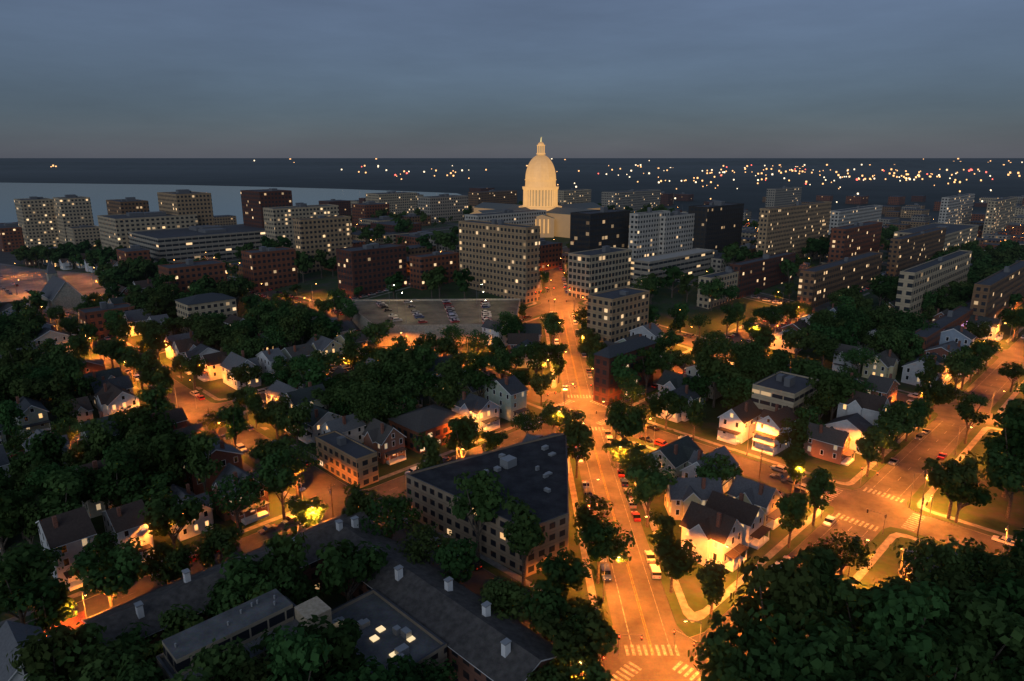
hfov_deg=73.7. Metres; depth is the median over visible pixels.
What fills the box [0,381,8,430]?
tree
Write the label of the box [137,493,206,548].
tree
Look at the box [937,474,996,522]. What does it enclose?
tree
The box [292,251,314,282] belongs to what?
tree
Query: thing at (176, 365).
tree
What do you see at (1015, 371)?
tree
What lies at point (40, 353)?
tree
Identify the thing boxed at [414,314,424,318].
parked car
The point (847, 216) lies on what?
white building
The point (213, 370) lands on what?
house
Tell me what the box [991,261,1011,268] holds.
tree
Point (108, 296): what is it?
tree
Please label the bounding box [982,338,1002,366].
tree
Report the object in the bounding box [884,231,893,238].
tree
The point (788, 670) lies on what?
tree
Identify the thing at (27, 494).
tree
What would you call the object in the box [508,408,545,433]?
tree
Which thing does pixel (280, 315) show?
tree
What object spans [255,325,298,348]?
tree
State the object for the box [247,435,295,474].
tree
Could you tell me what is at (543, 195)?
state capitol body
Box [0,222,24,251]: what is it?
red building
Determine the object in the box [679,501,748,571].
house
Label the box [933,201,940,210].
building
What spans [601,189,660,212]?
building row
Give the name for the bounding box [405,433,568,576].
dark apartment block
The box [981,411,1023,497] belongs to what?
tree
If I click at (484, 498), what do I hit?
tree
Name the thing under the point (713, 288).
tree
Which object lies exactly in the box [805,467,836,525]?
tree
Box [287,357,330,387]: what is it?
tree
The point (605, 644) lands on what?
tree
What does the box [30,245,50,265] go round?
tree
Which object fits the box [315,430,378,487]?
tan apartments
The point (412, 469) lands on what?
parked car
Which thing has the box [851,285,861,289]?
tree
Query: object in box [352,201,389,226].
building
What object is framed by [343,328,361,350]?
tree
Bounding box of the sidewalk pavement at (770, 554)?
[0,222,1023,643]
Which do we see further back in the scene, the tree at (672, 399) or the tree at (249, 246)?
the tree at (249, 246)
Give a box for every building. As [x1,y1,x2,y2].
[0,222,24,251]
[66,225,100,244]
[78,302,134,339]
[97,211,197,249]
[116,245,150,263]
[128,224,264,263]
[214,215,236,224]
[229,262,242,274]
[263,202,338,248]
[293,215,352,273]
[319,199,351,223]
[324,263,336,270]
[336,243,407,297]
[350,200,358,207]
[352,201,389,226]
[352,229,387,241]
[352,240,365,246]
[357,224,370,229]
[359,198,365,202]
[359,216,402,223]
[370,221,421,232]
[374,232,408,243]
[395,231,434,245]
[402,213,430,225]
[406,244,435,256]
[407,257,409,275]
[409,251,459,289]
[429,235,458,251]
[459,219,539,303]
[469,187,494,191]
[540,238,561,270]
[562,253,567,263]
[568,245,631,299]
[587,287,649,342]
[593,344,654,405]
[628,207,669,258]
[658,211,694,253]
[660,191,672,205]
[674,192,693,200]
[696,266,738,308]
[710,250,735,272]
[730,252,795,298]
[739,243,755,260]
[741,227,757,237]
[741,237,756,244]
[742,219,757,225]
[742,226,757,230]
[743,211,751,220]
[765,186,801,207]
[795,262,811,276]
[805,251,827,258]
[816,195,832,200]
[827,221,882,262]
[828,205,882,234]
[845,194,868,203]
[880,217,899,225]
[882,205,900,213]
[884,211,900,216]
[885,223,910,230]
[886,227,946,276]
[888,196,905,204]
[893,223,978,251]
[900,208,929,217]
[901,220,928,226]
[902,206,920,208]
[905,203,924,208]
[911,195,925,201]
[911,214,930,223]
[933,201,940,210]
[970,221,983,223]
[970,224,983,230]
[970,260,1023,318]
[971,213,985,220]
[974,201,987,206]
[976,236,1004,245]
[977,230,1012,236]
[979,196,1004,202]
[980,243,999,248]
[983,232,1010,239]
[1006,222,1023,234]
[1010,235,1023,241]
[1013,215,1023,223]
[1014,195,1023,203]
[1014,206,1023,216]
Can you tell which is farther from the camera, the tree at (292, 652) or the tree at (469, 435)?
the tree at (469, 435)
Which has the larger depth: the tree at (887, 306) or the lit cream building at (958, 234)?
the lit cream building at (958, 234)
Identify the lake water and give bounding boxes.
[0,183,460,225]
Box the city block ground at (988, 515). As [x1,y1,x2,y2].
[0,221,1023,678]
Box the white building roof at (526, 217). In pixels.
[465,209,545,224]
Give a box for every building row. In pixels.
[365,191,417,214]
[417,193,467,222]
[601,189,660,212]
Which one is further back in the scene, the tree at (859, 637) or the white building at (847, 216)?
the white building at (847, 216)
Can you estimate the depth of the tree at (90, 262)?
539.74 m
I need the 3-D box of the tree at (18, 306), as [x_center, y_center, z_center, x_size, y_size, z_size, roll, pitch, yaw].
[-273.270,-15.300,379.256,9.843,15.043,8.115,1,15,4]
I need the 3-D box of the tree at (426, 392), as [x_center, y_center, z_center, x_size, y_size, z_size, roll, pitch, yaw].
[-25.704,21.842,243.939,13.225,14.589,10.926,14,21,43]
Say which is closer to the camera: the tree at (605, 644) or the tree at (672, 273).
the tree at (605, 644)
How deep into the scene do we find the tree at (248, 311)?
333.42 m
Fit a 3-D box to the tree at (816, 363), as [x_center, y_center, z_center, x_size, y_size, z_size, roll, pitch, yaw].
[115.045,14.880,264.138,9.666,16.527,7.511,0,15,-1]
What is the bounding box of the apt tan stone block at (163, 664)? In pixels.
[156,596,304,680]
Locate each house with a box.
[0,301,16,307]
[0,303,19,315]
[0,424,6,444]
[0,445,10,476]
[0,620,50,680]
[13,396,50,440]
[22,429,69,466]
[24,259,36,265]
[32,326,73,352]
[35,506,98,590]
[41,321,58,330]
[59,258,72,269]
[65,396,93,429]
[75,253,85,267]
[76,459,151,517]
[79,357,105,373]
[80,411,119,451]
[81,367,123,400]
[84,259,103,272]
[90,375,133,408]
[94,382,139,416]
[100,499,154,561]
[107,259,117,266]
[107,295,128,303]
[115,285,130,297]
[124,307,152,335]
[132,279,154,290]
[139,407,191,429]
[146,314,172,339]
[163,484,213,540]
[164,331,197,359]
[171,335,213,366]
[173,423,204,437]
[182,440,250,495]
[184,344,219,374]
[198,349,233,381]
[212,462,269,524]
[220,350,261,389]
[224,314,244,325]
[255,348,285,379]
[258,334,282,350]
[264,380,299,403]
[281,343,313,365]
[284,382,328,433]
[297,405,341,443]
[300,370,330,407]
[307,334,343,365]
[320,413,365,442]
[330,319,355,340]
[330,367,349,378]
[334,331,367,357]
[361,418,406,464]
[395,384,422,410]
[421,354,452,387]
[452,390,500,431]
[457,372,495,397]
[481,320,507,345]
[484,375,528,420]
[507,330,538,353]
[512,339,546,367]
[515,320,541,340]
[522,432,569,472]
[601,340,617,349]
[615,334,641,342]
[630,323,665,356]
[643,435,702,476]
[656,384,699,422]
[657,370,708,404]
[664,477,723,520]
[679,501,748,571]
[680,446,738,492]
[684,360,721,398]
[705,491,771,549]
[717,398,761,444]
[727,475,783,529]
[751,404,798,455]
[768,327,802,352]
[775,319,812,334]
[797,308,820,326]
[803,422,855,465]
[824,413,878,454]
[826,303,844,329]
[832,343,860,372]
[836,389,889,435]
[857,329,882,355]
[862,348,899,378]
[863,373,899,402]
[882,396,894,430]
[887,299,895,308]
[901,355,948,386]
[915,352,951,380]
[924,344,960,374]
[929,308,948,321]
[939,325,976,346]
[940,340,961,350]
[969,315,1003,340]
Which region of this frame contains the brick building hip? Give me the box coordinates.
[389,420,455,453]
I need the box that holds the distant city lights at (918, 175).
[50,158,1022,202]
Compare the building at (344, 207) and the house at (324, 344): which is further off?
the building at (344, 207)
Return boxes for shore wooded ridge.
[0,159,1023,169]
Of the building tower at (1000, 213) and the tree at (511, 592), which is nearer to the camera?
the tree at (511, 592)
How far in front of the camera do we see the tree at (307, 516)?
165.97 m
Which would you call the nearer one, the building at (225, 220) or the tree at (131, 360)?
the tree at (131, 360)
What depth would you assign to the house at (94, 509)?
180.57 m
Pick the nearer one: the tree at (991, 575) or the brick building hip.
the tree at (991, 575)
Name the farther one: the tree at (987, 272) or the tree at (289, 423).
the tree at (987, 272)
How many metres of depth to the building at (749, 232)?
602.62 m
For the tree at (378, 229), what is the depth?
572.18 m
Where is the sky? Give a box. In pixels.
[0,0,1023,157]
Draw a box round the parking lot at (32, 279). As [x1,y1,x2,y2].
[0,263,106,314]
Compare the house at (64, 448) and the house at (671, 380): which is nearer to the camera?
the house at (64, 448)
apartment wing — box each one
[81,512,379,646]
[332,516,556,680]
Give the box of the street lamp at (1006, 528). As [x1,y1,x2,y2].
[1002,525,1008,552]
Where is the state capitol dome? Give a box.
[525,138,555,179]
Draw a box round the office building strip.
[751,371,818,417]
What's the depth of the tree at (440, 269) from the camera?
410.08 m
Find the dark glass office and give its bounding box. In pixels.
[570,207,630,252]
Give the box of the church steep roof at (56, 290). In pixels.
[40,260,83,311]
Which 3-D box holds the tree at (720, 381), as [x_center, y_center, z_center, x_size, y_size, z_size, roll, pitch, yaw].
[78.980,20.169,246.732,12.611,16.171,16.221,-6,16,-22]
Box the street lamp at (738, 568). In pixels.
[726,545,739,592]
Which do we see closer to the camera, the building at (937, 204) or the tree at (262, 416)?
the tree at (262, 416)
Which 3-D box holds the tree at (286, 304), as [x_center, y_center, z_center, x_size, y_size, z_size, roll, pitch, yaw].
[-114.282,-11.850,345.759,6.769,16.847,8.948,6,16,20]
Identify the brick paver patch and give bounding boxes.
[44,611,87,635]
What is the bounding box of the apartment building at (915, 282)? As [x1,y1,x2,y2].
[894,250,971,315]
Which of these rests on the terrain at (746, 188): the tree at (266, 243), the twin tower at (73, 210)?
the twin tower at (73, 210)
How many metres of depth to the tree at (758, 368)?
253.09 m
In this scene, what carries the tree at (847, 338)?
on the city block ground at (988, 515)
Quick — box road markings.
[122,283,1004,680]
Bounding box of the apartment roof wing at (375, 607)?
[331,588,447,680]
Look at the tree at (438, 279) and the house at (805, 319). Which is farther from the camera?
the tree at (438, 279)
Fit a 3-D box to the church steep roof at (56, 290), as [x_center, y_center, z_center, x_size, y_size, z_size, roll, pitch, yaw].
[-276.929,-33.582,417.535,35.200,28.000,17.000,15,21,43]
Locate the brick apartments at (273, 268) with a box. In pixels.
[241,246,297,292]
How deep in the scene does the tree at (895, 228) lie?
677.10 m
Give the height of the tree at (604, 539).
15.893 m
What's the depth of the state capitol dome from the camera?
631.94 m
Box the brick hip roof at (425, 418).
[388,404,463,432]
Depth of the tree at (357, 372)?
257.20 m
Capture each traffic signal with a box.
[617,634,642,658]
[673,629,696,654]
[867,509,886,534]
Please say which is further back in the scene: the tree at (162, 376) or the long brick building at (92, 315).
the long brick building at (92, 315)
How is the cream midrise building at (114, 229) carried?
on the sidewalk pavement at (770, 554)
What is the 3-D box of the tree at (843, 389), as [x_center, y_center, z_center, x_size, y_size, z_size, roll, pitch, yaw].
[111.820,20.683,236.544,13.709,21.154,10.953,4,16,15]
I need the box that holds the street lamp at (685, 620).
[684,619,701,670]
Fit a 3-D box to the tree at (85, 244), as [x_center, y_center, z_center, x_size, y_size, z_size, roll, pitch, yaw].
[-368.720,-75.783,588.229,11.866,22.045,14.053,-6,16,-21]
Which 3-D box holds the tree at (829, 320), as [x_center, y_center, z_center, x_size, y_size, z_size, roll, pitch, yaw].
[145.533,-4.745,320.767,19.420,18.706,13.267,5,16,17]
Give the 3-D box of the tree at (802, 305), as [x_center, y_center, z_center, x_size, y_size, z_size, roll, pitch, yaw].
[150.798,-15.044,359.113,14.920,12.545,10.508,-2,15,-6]
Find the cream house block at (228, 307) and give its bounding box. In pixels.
[175,298,236,332]
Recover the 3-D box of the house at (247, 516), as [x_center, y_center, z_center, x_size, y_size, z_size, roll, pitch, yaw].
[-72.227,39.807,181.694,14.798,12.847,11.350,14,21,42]
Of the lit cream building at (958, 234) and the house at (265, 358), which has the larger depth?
the lit cream building at (958, 234)
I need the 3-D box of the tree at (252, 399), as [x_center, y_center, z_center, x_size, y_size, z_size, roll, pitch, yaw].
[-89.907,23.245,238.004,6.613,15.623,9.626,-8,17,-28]
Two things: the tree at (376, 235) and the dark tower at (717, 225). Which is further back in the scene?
the tree at (376, 235)
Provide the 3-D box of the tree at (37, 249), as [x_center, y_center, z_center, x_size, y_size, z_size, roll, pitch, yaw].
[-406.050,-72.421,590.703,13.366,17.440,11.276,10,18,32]
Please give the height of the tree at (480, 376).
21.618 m
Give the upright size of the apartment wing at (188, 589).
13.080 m
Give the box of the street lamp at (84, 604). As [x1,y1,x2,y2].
[81,591,86,617]
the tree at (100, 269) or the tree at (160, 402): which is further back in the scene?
the tree at (100, 269)
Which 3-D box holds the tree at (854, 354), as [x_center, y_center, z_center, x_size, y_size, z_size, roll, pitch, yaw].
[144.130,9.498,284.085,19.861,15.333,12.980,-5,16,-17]
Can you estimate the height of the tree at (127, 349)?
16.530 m
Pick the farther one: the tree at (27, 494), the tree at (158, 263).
the tree at (158, 263)
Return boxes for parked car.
[190,390,198,396]
[196,395,204,399]
[219,434,228,440]
[236,443,246,451]
[256,388,265,393]
[258,524,277,534]
[282,515,297,524]
[292,482,305,491]
[392,317,402,321]
[403,518,413,526]
[405,466,418,472]
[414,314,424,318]
[440,456,451,463]
[470,559,481,570]
[582,481,589,489]
[584,488,591,497]
[600,564,611,580]
[604,429,610,435]
[606,435,612,442]
[617,469,624,476]
[620,478,627,486]
[623,488,632,497]
[626,498,636,508]
[631,511,640,521]
[639,435,652,441]
[644,550,654,562]
[645,425,658,430]
[649,564,660,578]
[654,438,667,445]
[683,333,693,337]
[770,465,786,472]
[770,473,786,479]
[781,478,798,484]
[795,483,807,490]
[823,515,835,526]
[888,457,898,465]
[906,399,913,404]
[908,393,922,398]
[915,433,923,440]
[921,428,929,434]
[937,452,946,459]
[991,535,1013,545]
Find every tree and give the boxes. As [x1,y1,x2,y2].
[0,310,23,326]
[0,320,17,334]
[0,333,12,347]
[0,334,41,366]
[0,348,16,355]
[0,362,35,379]
[0,362,42,400]
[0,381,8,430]
[0,399,24,449]
[0,467,6,475]
[0,488,26,562]
[0,540,64,614]
[0,541,60,623]
[1,429,41,453]
[2,501,47,543]
[3,315,43,341]
[5,577,77,635]
[6,313,46,325]
[6,447,62,476]
[6,459,53,510]
[6,623,91,680]
[9,375,65,404]
[9,482,40,538]
[10,248,20,263]
[11,300,27,314]
[14,304,45,332]
[15,367,56,407]
[16,245,30,266]
[21,290,47,314]
[22,250,34,267]
[23,637,128,680]
[25,249,41,267]
[25,430,67,468]
[25,462,63,499]
[28,299,48,315]
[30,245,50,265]
[30,347,47,360]
[32,351,86,371]
[33,247,43,266]
[33,470,83,523]
[34,348,80,364]
[36,247,55,261]
[37,621,106,680]
[39,338,56,352]
[43,342,84,364]
[45,305,65,328]
[46,378,73,406]
[47,465,94,506]
[49,368,71,390]
[49,416,77,448]
[50,251,65,261]
[51,396,80,439]
[54,244,69,258]
[57,315,79,336]
[58,357,84,397]
[60,448,100,471]
[61,365,91,397]
[62,249,72,258]
[64,242,77,248]
[66,322,85,335]
[66,536,149,607]
[67,334,89,356]
[68,251,79,269]
[70,244,83,251]
[71,254,84,270]
[71,417,115,460]
[73,301,85,312]
[74,376,101,397]
[74,466,119,509]
[75,240,91,252]
[76,292,107,309]
[78,323,98,352]
[78,667,159,680]
[82,530,120,577]
[84,249,99,266]
[84,435,124,459]
[85,253,97,269]
[88,300,106,307]
[88,446,140,506]
[90,337,128,367]
[92,239,100,248]
[93,633,172,680]
[95,263,112,275]
[96,246,116,265]
[97,267,124,280]
[97,275,110,287]
[97,643,161,680]
[100,442,130,459]
[100,476,150,507]
[100,622,158,662]
[101,294,114,302]
[103,309,125,339]
[103,318,136,345]
[104,283,124,296]
[104,341,125,370]
[105,274,126,287]
[107,255,117,261]
[107,404,169,440]
[109,245,123,255]
[110,434,156,458]
[114,470,176,508]
[116,345,140,382]
[117,257,134,271]
[117,659,163,680]
[118,260,127,272]
[118,272,133,286]
[119,348,157,388]
[122,286,154,304]
[124,425,157,452]
[126,285,142,292]
[128,261,144,280]
[130,293,151,309]
[133,320,170,351]
[134,320,160,329]
[135,256,144,261]
[135,340,149,351]
[135,384,175,414]
[137,260,155,279]
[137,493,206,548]
[138,359,163,388]
[140,291,168,315]
[142,259,157,277]
[142,541,196,584]
[143,327,171,362]
[146,418,177,447]
[147,260,172,274]
[148,430,215,485]
[151,365,173,400]
[152,273,179,295]
[153,257,168,269]
[155,282,179,318]
[158,304,176,318]
[158,604,204,639]
[159,317,184,334]
[159,458,187,488]
[162,666,209,680]
[171,355,186,380]
[174,311,200,331]
[174,353,207,389]
[177,290,192,298]
[181,430,223,491]
[184,283,204,296]
[188,275,215,291]
[189,636,264,680]
[190,315,228,347]
[190,523,243,567]
[191,314,214,333]
[191,323,230,346]
[194,410,227,435]
[196,472,271,528]
[201,312,227,323]
[203,581,228,616]
[207,551,260,617]
[211,582,246,616]
[214,252,220,259]
[216,274,256,311]
[216,282,244,298]
[216,402,249,447]
[218,331,235,348]
[220,343,251,358]
[224,319,255,337]
[226,363,262,385]
[227,386,256,414]
[230,264,238,277]
[230,655,274,680]
[231,325,251,339]
[231,558,310,607]
[233,335,248,348]
[234,246,241,261]
[240,242,253,253]
[240,293,260,308]
[242,309,253,327]
[243,337,265,358]
[244,385,263,427]
[247,305,266,335]
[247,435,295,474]
[249,392,290,438]
[250,625,331,680]
[251,448,303,519]
[253,336,268,355]
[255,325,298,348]
[256,311,276,332]
[257,523,310,583]
[258,298,277,313]
[259,625,333,680]
[260,236,269,244]
[260,368,289,384]
[262,238,274,247]
[262,323,280,347]
[264,555,326,605]
[265,441,321,496]
[266,240,284,247]
[268,305,293,343]
[271,293,282,304]
[271,355,287,374]
[272,397,313,444]
[274,309,304,344]
[276,315,302,346]
[277,236,291,247]
[278,290,292,300]
[279,300,293,308]
[279,362,304,379]
[283,495,328,528]
[286,301,315,312]
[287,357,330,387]
[288,354,310,367]
[289,284,300,295]
[289,306,312,343]
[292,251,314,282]
[293,614,366,680]
[296,251,309,278]
[302,309,314,341]
[305,320,332,339]
[308,350,342,375]
[309,310,325,322]
[310,249,328,277]
[310,315,342,338]
[311,382,346,408]
[314,299,330,311]
[315,538,390,601]
[321,377,360,394]
[322,377,342,388]
[323,654,420,680]
[325,288,348,318]
[327,255,336,276]
[327,372,350,383]
[329,394,357,418]
[331,376,398,419]
[339,341,362,368]
[341,298,358,320]
[342,481,380,521]
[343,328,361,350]
[345,392,393,425]
[346,357,382,380]
[354,286,362,294]
[354,360,378,376]
[357,490,422,538]
[358,227,373,243]
[358,346,381,360]
[359,229,372,243]
[361,319,394,347]
[364,366,401,387]
[369,401,406,424]
[370,210,384,217]
[370,231,382,242]
[373,225,384,234]
[375,348,416,371]
[379,381,406,406]
[380,359,425,385]
[381,208,392,215]
[383,236,393,242]
[384,271,405,298]
[386,347,407,361]
[391,214,400,220]
[391,336,409,348]
[394,218,408,231]
[394,522,455,565]
[396,658,457,680]
[397,237,405,244]
[397,394,417,412]
[401,219,413,231]
[401,343,432,358]
[401,380,423,406]
[410,432,443,469]
[411,371,442,404]
[413,332,438,346]
[414,341,438,388]
[415,208,424,214]
[415,234,432,248]
[420,213,427,221]
[421,269,435,298]
[422,381,456,406]
[427,273,446,298]
[429,266,446,287]
[429,334,462,355]
[430,231,443,251]
[432,537,478,582]
[434,354,463,385]
[434,385,470,408]
[435,233,455,250]
[437,323,466,340]
[438,361,475,391]
[442,414,482,458]
[448,232,458,251]
[449,226,458,234]
[449,417,474,449]
[449,468,509,559]
[452,268,474,298]
[452,351,467,366]
[460,329,492,352]
[462,356,496,396]
[466,350,492,370]
[478,579,533,622]
[481,430,507,451]
[485,577,524,617]
[488,336,504,369]
[489,315,525,347]
[491,347,511,378]
[498,311,519,333]
[502,495,547,585]
[503,342,527,371]
[508,368,533,385]
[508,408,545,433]
[518,304,526,315]
[522,577,571,640]
[523,341,548,374]
[526,653,574,680]
[527,372,556,405]
[530,593,617,664]
[536,546,594,597]
[539,400,566,432]
[540,271,548,288]
[540,316,564,341]
[542,311,564,344]
[542,649,613,680]
[547,342,568,365]
[551,356,566,382]
[551,614,619,670]
[556,408,585,458]
[564,421,595,477]
[570,306,587,328]
[572,492,613,542]
[574,514,635,583]
[575,327,600,344]
[577,335,607,369]
[578,320,586,333]
[586,347,600,367]
[602,438,646,472]
[605,399,627,437]
[605,402,648,439]
[610,352,640,402]
[611,449,666,498]
[617,378,646,409]
[624,465,677,527]
[628,276,657,293]
[634,347,662,395]
[642,273,663,296]
[642,275,659,303]
[645,387,692,429]
[647,508,675,561]
[647,528,701,592]
[648,305,660,323]
[651,339,667,354]
[656,204,666,209]
[656,329,683,353]
[657,266,688,297]
[658,349,675,373]
[666,307,684,333]
[671,349,694,373]
[674,302,689,332]
[677,274,697,301]
[682,370,712,400]
[682,397,706,438]
[688,312,711,337]
[688,610,760,680]
[690,336,710,356]
[691,347,716,400]
[692,340,738,407]
[694,452,742,485]
[695,558,728,618]
[698,276,724,309]
[699,329,731,356]
[701,623,788,680]
[705,267,713,273]
[710,372,744,410]
[716,367,740,408]
[717,380,746,409]
[719,304,736,335]
[719,340,754,367]
[720,244,743,265]
[720,284,739,304]
[721,241,740,257]
[728,556,831,644]
[733,302,745,330]
[733,376,756,402]
[734,249,750,261]
[734,598,896,680]
[736,356,780,379]
[736,674,794,680]
[737,339,769,357]
[738,246,751,260]
[738,356,774,373]
[739,361,779,378]
[739,372,754,403]
[742,317,762,341]
[743,373,760,383]
[748,250,763,258]
[749,329,768,351]
[750,220,757,226]
[752,305,784,325]
[754,288,761,297]
[759,325,776,355]
[767,349,791,365]
[768,353,789,371]
[772,288,783,304]
[775,492,811,547]
[775,655,896,680]
[776,417,812,469]
[778,301,801,324]
[779,259,798,283]
[780,324,820,357]
[782,282,797,300]
[782,443,807,493]
[788,625,911,680]
[789,251,803,266]
[790,357,813,375]
[791,300,810,321]
[791,546,858,634]
[794,404,824,444]
[797,542,842,582]
[800,311,842,331]
[801,237,821,255]
[802,358,823,375]
[803,239,820,260]
[803,256,812,263]
[804,365,834,378]
[804,376,838,421]
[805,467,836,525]
[807,311,828,330]
[807,322,842,356]
[807,332,840,364]
[811,529,879,578]
[813,240,829,263]
[814,236,829,260]
[816,372,859,420]
[820,575,913,650]
[823,310,835,324]
[827,290,843,306]
[833,308,853,321]
[833,642,940,680]
[834,319,862,343]
[835,365,861,377]
[836,318,863,346]
[836,370,861,408]
[837,288,861,301]
[837,294,856,314]
[838,345,880,379]
[843,313,875,343]
[844,311,868,337]
[849,310,871,329]
[849,581,971,680]
[849,605,918,642]
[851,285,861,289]
[851,293,873,309]
[854,383,865,391]
[855,328,873,354]
[855,427,888,476]
[856,378,879,394]
[861,304,899,327]
[861,335,888,356]
[867,274,895,306]
[867,415,906,463]
[868,572,960,640]
[870,575,942,636]
[872,324,899,339]
[872,329,905,352]
[873,279,896,301]
[874,300,897,312]
[878,325,918,356]
[878,402,927,450]
[879,235,889,250]
[879,314,912,328]
[883,239,889,254]
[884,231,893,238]
[885,308,927,329]
[886,283,897,300]
[889,224,898,230]
[889,535,997,583]
[890,400,928,440]
[896,326,915,355]
[898,556,979,667]
[899,348,915,365]
[907,333,924,356]
[909,319,939,331]
[910,398,934,429]
[914,377,958,419]
[915,354,945,390]
[916,625,1000,680]
[921,290,937,310]
[921,304,936,320]
[922,451,983,518]
[930,537,1018,584]
[931,252,948,259]
[932,586,1023,680]
[933,289,947,309]
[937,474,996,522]
[941,352,987,389]
[942,281,965,298]
[942,300,967,309]
[942,348,974,394]
[949,245,962,250]
[949,282,976,302]
[953,391,990,443]
[961,243,970,250]
[961,339,989,381]
[963,320,991,340]
[967,271,980,283]
[968,240,978,249]
[969,248,981,259]
[969,260,986,274]
[972,255,984,265]
[975,254,992,266]
[975,549,1023,600]
[976,267,997,281]
[976,569,1023,659]
[977,345,995,373]
[977,577,1023,616]
[978,447,1023,518]
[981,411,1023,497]
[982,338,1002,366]
[984,244,999,254]
[990,252,1012,264]
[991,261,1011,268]
[997,258,1015,264]
[997,307,1023,341]
[997,638,1023,674]
[998,361,1023,391]
[999,241,1014,248]
[999,405,1018,454]
[1000,528,1023,566]
[1002,247,1017,259]
[1003,398,1023,486]
[1007,382,1023,409]
[1009,293,1023,309]
[1018,547,1023,555]
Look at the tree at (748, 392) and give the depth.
238.05 m
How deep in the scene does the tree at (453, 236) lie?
505.72 m
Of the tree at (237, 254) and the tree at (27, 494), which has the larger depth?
the tree at (237, 254)
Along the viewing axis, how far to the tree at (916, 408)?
226.44 m
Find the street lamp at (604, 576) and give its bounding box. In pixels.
[603,556,619,601]
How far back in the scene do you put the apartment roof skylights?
122.85 m
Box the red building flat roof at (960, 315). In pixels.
[905,299,973,362]
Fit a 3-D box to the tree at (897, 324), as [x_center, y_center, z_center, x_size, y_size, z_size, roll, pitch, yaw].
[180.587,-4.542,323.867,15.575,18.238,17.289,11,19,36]
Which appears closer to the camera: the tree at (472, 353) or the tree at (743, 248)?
the tree at (472, 353)
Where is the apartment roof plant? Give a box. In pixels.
[484,445,555,492]
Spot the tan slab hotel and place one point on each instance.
(788, 228)
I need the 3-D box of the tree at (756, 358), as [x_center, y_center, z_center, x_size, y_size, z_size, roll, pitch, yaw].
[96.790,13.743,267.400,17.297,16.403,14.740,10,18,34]
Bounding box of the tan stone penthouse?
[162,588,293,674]
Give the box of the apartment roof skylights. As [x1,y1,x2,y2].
[332,616,414,663]
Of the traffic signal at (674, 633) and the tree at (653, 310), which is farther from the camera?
the tree at (653, 310)
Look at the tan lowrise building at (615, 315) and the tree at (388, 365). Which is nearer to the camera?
the tree at (388, 365)
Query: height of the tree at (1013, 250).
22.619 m
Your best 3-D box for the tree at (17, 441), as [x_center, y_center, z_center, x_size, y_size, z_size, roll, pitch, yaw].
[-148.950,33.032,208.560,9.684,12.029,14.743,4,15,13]
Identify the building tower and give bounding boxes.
[106,197,149,214]
[157,189,213,225]
[938,193,974,224]
[982,197,1017,237]
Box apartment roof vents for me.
[174,595,331,680]
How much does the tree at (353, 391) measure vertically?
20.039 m
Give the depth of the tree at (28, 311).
318.78 m
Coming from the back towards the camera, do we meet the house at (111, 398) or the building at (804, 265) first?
the building at (804, 265)
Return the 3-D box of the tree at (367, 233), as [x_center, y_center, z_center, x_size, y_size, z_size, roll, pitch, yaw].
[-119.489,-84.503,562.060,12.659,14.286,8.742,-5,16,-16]
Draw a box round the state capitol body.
[470,179,603,237]
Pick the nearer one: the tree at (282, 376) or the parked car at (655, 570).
the parked car at (655, 570)
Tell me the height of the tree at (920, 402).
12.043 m
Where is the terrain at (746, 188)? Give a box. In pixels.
[0,158,1023,680]
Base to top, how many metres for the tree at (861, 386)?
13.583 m
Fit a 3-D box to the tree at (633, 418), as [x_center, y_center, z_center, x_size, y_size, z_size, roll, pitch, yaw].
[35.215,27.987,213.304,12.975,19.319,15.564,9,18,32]
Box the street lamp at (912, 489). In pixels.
[908,473,927,507]
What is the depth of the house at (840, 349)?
295.36 m
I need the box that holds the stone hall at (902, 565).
[898,548,978,601]
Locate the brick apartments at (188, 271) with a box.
[158,259,227,295]
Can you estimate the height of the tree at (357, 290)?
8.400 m
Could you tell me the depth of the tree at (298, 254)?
452.17 m
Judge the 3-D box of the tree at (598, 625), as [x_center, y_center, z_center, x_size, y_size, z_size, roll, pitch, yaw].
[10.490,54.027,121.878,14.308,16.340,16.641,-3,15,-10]
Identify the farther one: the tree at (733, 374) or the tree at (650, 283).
the tree at (650, 283)
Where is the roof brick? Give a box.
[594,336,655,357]
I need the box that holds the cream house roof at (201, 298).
[175,293,234,304]
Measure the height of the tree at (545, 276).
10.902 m
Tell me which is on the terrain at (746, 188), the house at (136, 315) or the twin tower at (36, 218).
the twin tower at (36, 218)
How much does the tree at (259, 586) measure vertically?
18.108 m
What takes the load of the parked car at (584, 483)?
on the terrain at (746, 188)
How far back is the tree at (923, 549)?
134.67 m
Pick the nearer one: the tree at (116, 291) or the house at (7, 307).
the house at (7, 307)
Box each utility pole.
[327,483,333,516]
[758,449,763,481]
[917,498,924,535]
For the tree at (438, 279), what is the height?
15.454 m
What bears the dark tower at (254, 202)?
on the city block ground at (988, 515)
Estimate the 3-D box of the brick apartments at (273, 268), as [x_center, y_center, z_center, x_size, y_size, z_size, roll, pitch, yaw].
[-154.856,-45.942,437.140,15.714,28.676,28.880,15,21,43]
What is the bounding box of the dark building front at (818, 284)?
[797,251,882,307]
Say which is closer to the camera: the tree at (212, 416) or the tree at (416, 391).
the tree at (212, 416)
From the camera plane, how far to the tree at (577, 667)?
111.17 m
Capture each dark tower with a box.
[240,188,292,227]
[688,200,743,251]
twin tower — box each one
[14,196,59,248]
[53,194,93,243]
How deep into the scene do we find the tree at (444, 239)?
495.33 m
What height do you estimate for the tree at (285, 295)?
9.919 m
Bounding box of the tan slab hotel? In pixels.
[755,201,831,257]
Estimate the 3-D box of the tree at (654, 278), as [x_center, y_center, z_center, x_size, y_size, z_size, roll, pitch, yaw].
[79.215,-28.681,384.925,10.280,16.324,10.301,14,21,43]

